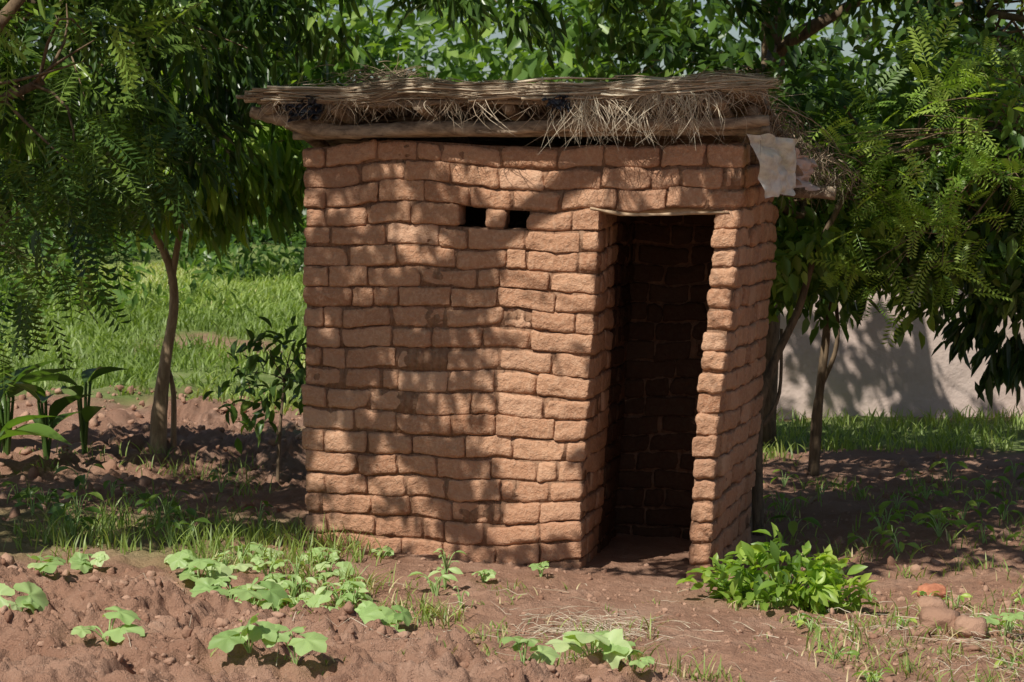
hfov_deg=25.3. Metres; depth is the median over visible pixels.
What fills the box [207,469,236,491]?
broadleaf weed
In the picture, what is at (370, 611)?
pumpkin seedling
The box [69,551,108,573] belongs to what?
pumpkin seedling
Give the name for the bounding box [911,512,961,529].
broadleaf weed
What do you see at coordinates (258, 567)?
pumpkin seedling
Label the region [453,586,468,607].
broadleaf weed
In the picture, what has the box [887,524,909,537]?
broadleaf weed
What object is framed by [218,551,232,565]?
broadleaf weed
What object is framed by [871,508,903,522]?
broadleaf weed
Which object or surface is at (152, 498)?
broadleaf weed
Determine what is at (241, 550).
broadleaf weed
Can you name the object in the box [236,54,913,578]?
mud brick latrine
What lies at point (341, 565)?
pumpkin seedling
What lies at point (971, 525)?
broadleaf weed
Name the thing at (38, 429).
canna plant
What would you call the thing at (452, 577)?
broadleaf weed
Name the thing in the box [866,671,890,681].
broadleaf weed
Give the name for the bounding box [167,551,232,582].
pumpkin seedling
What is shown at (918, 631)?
rubble stone
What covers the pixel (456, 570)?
broadleaf weed
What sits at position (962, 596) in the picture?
broadleaf weed
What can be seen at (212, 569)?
broadleaf weed
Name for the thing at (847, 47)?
sky
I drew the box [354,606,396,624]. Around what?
pumpkin seedling
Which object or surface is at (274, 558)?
broadleaf weed
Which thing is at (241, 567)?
pumpkin seedling
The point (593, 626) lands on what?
straw litter
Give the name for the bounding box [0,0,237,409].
locust tree
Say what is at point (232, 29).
mango tree
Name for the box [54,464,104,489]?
broadleaf weed
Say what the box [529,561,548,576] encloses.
pumpkin seedling
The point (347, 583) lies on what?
broadleaf weed
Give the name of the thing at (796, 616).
broadleaf weed
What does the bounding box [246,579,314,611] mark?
pumpkin seedling
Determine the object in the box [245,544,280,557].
pumpkin seedling
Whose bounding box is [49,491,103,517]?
broadleaf weed
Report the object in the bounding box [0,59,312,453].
young mango tree
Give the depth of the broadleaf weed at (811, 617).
9.35 m
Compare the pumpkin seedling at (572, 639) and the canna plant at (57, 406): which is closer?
the pumpkin seedling at (572, 639)
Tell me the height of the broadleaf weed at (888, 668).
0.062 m
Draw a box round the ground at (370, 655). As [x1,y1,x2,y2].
[0,203,1023,681]
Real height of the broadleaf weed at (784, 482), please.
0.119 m
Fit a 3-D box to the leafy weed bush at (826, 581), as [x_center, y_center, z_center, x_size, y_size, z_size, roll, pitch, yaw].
[1.137,1.012,9.791,0.878,0.418,0.608,0,4,0]
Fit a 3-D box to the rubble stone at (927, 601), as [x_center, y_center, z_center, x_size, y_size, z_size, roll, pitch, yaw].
[1.784,1.133,9.692,0.138,0.094,0.110,0,4,0]
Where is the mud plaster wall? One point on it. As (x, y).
(870, 371)
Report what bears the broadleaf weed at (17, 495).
on the ground at (370, 655)
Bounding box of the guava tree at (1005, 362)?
[774,63,1023,475]
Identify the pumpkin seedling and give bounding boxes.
[0,581,48,613]
[27,554,65,575]
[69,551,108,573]
[71,606,144,644]
[164,549,197,568]
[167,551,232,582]
[189,575,267,600]
[206,563,253,572]
[208,613,278,652]
[228,577,287,607]
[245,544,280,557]
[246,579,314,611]
[251,557,284,579]
[261,624,327,664]
[270,573,300,582]
[300,547,340,563]
[306,594,384,623]
[313,560,355,577]
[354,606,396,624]
[371,545,393,558]
[386,605,412,631]
[472,569,495,582]
[499,636,559,665]
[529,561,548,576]
[545,629,632,668]
[603,639,654,669]
[977,611,1023,636]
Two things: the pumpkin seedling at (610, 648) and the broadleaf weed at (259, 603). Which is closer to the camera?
the pumpkin seedling at (610, 648)
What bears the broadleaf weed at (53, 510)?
on the ground at (370, 655)
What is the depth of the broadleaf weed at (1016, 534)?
11.43 m
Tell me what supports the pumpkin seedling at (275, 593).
on the ground at (370, 655)
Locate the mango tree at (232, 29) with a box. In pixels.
[0,0,568,249]
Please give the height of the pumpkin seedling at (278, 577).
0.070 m
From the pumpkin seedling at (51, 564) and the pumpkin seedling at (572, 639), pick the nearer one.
the pumpkin seedling at (572, 639)
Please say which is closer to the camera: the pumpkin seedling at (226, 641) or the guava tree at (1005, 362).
the pumpkin seedling at (226, 641)
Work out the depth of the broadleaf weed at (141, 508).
11.16 m
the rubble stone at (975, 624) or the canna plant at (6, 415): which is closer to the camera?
the rubble stone at (975, 624)
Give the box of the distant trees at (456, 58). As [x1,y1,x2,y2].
[2,0,1023,258]
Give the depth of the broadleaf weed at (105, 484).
12.07 m
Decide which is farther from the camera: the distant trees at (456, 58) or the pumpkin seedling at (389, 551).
the distant trees at (456, 58)
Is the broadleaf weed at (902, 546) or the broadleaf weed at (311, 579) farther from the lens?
the broadleaf weed at (902, 546)
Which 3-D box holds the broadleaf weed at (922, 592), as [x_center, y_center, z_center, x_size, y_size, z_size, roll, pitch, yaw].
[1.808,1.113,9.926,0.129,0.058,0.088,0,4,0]
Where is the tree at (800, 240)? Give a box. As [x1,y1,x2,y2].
[752,0,1023,535]
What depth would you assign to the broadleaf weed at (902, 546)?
11.34 m
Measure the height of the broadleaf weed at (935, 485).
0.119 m
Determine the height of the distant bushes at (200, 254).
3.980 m
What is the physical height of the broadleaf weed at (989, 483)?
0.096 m
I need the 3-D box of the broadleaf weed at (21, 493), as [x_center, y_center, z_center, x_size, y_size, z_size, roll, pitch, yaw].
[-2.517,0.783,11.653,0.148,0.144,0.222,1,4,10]
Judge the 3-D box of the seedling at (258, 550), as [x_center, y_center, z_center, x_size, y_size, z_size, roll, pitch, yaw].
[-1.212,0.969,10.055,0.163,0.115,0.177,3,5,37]
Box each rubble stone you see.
[908,625,929,638]
[915,596,948,615]
[919,606,959,635]
[954,614,987,638]
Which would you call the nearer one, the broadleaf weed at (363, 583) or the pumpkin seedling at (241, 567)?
the broadleaf weed at (363, 583)
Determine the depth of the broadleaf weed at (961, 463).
14.49 m
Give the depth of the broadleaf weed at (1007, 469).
14.32 m
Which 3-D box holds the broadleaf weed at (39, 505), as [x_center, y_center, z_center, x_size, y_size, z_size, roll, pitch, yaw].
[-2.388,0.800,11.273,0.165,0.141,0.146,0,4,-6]
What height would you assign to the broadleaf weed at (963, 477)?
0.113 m
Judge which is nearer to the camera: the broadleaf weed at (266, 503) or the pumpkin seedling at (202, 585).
the pumpkin seedling at (202, 585)
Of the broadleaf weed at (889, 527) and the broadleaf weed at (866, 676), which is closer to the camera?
the broadleaf weed at (866, 676)
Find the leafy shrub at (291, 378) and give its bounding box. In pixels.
[203,315,306,482]
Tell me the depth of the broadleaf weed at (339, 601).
9.32 m
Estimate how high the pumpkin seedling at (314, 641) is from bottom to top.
0.143 m
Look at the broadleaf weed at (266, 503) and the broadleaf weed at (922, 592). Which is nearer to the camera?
the broadleaf weed at (922, 592)
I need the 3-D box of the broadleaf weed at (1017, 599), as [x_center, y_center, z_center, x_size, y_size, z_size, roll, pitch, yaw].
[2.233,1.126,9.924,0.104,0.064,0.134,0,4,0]
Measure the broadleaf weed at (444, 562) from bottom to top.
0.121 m
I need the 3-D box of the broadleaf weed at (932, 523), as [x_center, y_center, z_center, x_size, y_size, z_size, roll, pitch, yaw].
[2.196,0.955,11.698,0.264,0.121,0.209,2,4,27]
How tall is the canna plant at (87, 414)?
0.565 m
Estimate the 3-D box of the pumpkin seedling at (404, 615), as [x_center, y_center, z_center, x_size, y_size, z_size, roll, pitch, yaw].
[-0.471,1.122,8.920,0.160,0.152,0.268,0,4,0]
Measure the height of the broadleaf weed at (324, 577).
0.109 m
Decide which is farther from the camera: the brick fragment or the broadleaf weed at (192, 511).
the broadleaf weed at (192, 511)
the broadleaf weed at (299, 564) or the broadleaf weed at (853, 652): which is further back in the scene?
the broadleaf weed at (299, 564)
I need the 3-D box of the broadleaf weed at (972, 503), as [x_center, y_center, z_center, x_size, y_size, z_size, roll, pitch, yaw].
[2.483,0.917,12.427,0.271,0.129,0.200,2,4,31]
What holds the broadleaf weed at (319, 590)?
on the ground at (370, 655)
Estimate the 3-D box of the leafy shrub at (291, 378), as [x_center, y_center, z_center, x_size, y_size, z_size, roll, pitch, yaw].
[-1.361,0.390,13.043,0.813,1.067,0.733,2,4,23]
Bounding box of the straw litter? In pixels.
[126,570,1023,681]
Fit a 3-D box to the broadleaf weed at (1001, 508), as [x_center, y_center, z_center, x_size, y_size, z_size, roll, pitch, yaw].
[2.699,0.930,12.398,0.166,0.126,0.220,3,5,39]
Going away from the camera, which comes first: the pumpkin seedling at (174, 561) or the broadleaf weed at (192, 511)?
the pumpkin seedling at (174, 561)
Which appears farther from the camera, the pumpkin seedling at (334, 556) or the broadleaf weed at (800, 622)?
the pumpkin seedling at (334, 556)
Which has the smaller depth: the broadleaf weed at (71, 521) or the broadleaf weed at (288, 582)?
the broadleaf weed at (288, 582)
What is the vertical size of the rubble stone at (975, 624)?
0.091 m
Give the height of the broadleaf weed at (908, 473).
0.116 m
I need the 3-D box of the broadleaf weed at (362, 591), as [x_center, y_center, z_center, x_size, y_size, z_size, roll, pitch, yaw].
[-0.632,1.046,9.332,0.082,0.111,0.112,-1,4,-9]
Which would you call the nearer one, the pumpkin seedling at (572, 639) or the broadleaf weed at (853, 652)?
the pumpkin seedling at (572, 639)
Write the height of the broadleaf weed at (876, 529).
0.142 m
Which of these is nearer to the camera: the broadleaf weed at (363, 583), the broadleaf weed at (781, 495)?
the broadleaf weed at (363, 583)
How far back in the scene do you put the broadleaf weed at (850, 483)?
13.54 m
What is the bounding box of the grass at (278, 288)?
[0,252,1023,681]
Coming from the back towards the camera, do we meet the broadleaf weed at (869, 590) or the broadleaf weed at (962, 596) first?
the broadleaf weed at (869, 590)
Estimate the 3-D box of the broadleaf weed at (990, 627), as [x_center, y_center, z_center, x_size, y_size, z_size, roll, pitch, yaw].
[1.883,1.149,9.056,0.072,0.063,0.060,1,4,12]
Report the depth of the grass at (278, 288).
16.87 m
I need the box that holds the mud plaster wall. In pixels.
[777,284,1023,418]
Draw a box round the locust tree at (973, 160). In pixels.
[785,0,1023,346]
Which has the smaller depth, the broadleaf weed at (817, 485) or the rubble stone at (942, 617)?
the rubble stone at (942, 617)
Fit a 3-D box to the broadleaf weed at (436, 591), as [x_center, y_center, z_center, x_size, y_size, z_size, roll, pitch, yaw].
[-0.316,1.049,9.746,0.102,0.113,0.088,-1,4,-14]
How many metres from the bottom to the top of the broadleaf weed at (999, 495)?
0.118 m
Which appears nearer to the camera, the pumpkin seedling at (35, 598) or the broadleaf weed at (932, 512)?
the pumpkin seedling at (35, 598)
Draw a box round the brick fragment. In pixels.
[916,583,945,599]
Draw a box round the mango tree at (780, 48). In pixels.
[386,0,1023,444]
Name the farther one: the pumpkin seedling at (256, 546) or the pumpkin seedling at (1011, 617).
the pumpkin seedling at (256, 546)
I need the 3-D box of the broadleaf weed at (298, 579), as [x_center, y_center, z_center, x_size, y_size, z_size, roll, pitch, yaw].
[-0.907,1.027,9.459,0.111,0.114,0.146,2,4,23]
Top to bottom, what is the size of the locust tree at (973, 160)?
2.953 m
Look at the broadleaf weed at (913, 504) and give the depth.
12.91 m
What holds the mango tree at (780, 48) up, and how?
on the ground at (370, 655)
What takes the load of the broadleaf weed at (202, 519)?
on the ground at (370, 655)
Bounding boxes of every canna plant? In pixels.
[0,360,72,448]
[0,367,78,454]
[15,381,92,459]
[33,366,127,453]
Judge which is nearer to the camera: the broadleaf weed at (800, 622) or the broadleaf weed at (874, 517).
the broadleaf weed at (800, 622)
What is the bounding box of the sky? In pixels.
[13,0,1023,100]
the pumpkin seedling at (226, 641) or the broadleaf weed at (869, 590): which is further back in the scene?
the broadleaf weed at (869, 590)
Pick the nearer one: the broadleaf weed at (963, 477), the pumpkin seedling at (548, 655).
the pumpkin seedling at (548, 655)
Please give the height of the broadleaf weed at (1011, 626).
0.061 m
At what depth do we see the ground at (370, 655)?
10.11 m
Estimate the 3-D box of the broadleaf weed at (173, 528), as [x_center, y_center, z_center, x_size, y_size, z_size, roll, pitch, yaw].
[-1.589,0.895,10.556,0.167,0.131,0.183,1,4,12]
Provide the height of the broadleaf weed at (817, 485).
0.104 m
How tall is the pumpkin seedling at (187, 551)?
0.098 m
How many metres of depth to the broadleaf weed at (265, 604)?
9.12 m
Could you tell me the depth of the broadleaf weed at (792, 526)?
11.93 m
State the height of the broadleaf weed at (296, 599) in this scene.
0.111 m
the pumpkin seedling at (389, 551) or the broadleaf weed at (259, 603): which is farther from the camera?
the pumpkin seedling at (389, 551)
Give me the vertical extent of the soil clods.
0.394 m
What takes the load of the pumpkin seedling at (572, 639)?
on the ground at (370, 655)
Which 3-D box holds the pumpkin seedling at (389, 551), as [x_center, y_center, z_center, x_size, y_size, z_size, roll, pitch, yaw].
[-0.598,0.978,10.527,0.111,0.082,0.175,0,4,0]
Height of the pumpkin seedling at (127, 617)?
0.134 m
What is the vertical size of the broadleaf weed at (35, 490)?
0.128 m
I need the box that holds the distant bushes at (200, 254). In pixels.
[0,123,910,320]
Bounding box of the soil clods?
[0,383,1023,681]
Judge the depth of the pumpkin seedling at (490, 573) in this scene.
10.01 m
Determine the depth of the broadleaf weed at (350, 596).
9.34 m
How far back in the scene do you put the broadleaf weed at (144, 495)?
11.81 m
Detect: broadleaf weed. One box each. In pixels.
[0,481,30,502]
[11,488,71,502]
[14,488,46,514]
[29,485,61,503]
[48,506,101,529]
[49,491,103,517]
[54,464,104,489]
[57,514,94,538]
[103,479,127,496]
[120,485,157,505]
[134,499,186,526]
[145,490,189,517]
[145,520,190,547]
[169,506,197,526]
[169,517,210,544]
[189,565,221,584]
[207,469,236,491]
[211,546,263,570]
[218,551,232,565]
[230,542,258,562]
[235,589,266,605]
[243,501,272,522]
[260,598,292,611]
[261,549,283,571]
[263,573,293,586]
[280,574,311,596]
[284,552,309,574]
[284,577,323,594]
[288,595,311,604]
[314,574,340,590]
[315,582,367,606]
[319,578,364,604]
[333,581,364,593]
[333,586,372,608]
[339,576,364,592]
[347,585,368,607]
[407,571,457,593]
[427,574,450,595]
[428,567,462,589]
[433,548,466,572]
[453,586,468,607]
[763,493,808,509]
[768,515,821,536]
[770,469,798,486]
[786,613,811,627]
[796,617,820,631]
[798,613,825,622]
[807,481,840,493]
[815,642,859,658]
[847,480,872,496]
[847,526,896,546]
[852,672,882,681]
[856,667,893,681]
[860,588,877,601]
[866,512,898,529]
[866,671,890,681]
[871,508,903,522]
[879,491,925,509]
[880,530,920,552]
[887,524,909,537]
[889,509,945,524]
[894,468,919,485]
[894,616,917,628]
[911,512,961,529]
[911,591,939,595]
[913,483,944,499]
[917,515,968,536]
[929,458,967,472]
[941,467,967,482]
[941,499,990,518]
[943,593,970,607]
[951,490,1003,508]
[966,522,994,542]
[968,475,1009,488]
[987,499,1023,519]
[987,623,995,633]
[994,655,1021,669]
[999,622,1020,633]
[1004,459,1023,476]
[1006,525,1023,539]
[1011,592,1023,604]
[1016,472,1023,479]
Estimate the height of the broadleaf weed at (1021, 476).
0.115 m
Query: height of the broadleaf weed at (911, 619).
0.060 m
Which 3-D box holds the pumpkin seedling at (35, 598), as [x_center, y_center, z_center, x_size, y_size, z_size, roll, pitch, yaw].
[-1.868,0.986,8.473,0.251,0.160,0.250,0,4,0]
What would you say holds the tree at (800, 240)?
on the ground at (370, 655)
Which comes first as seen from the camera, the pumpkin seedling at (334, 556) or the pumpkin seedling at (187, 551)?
the pumpkin seedling at (187, 551)
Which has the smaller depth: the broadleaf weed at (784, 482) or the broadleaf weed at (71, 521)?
the broadleaf weed at (71, 521)
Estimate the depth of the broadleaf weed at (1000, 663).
8.47 m
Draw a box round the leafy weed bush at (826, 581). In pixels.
[676,522,879,614]

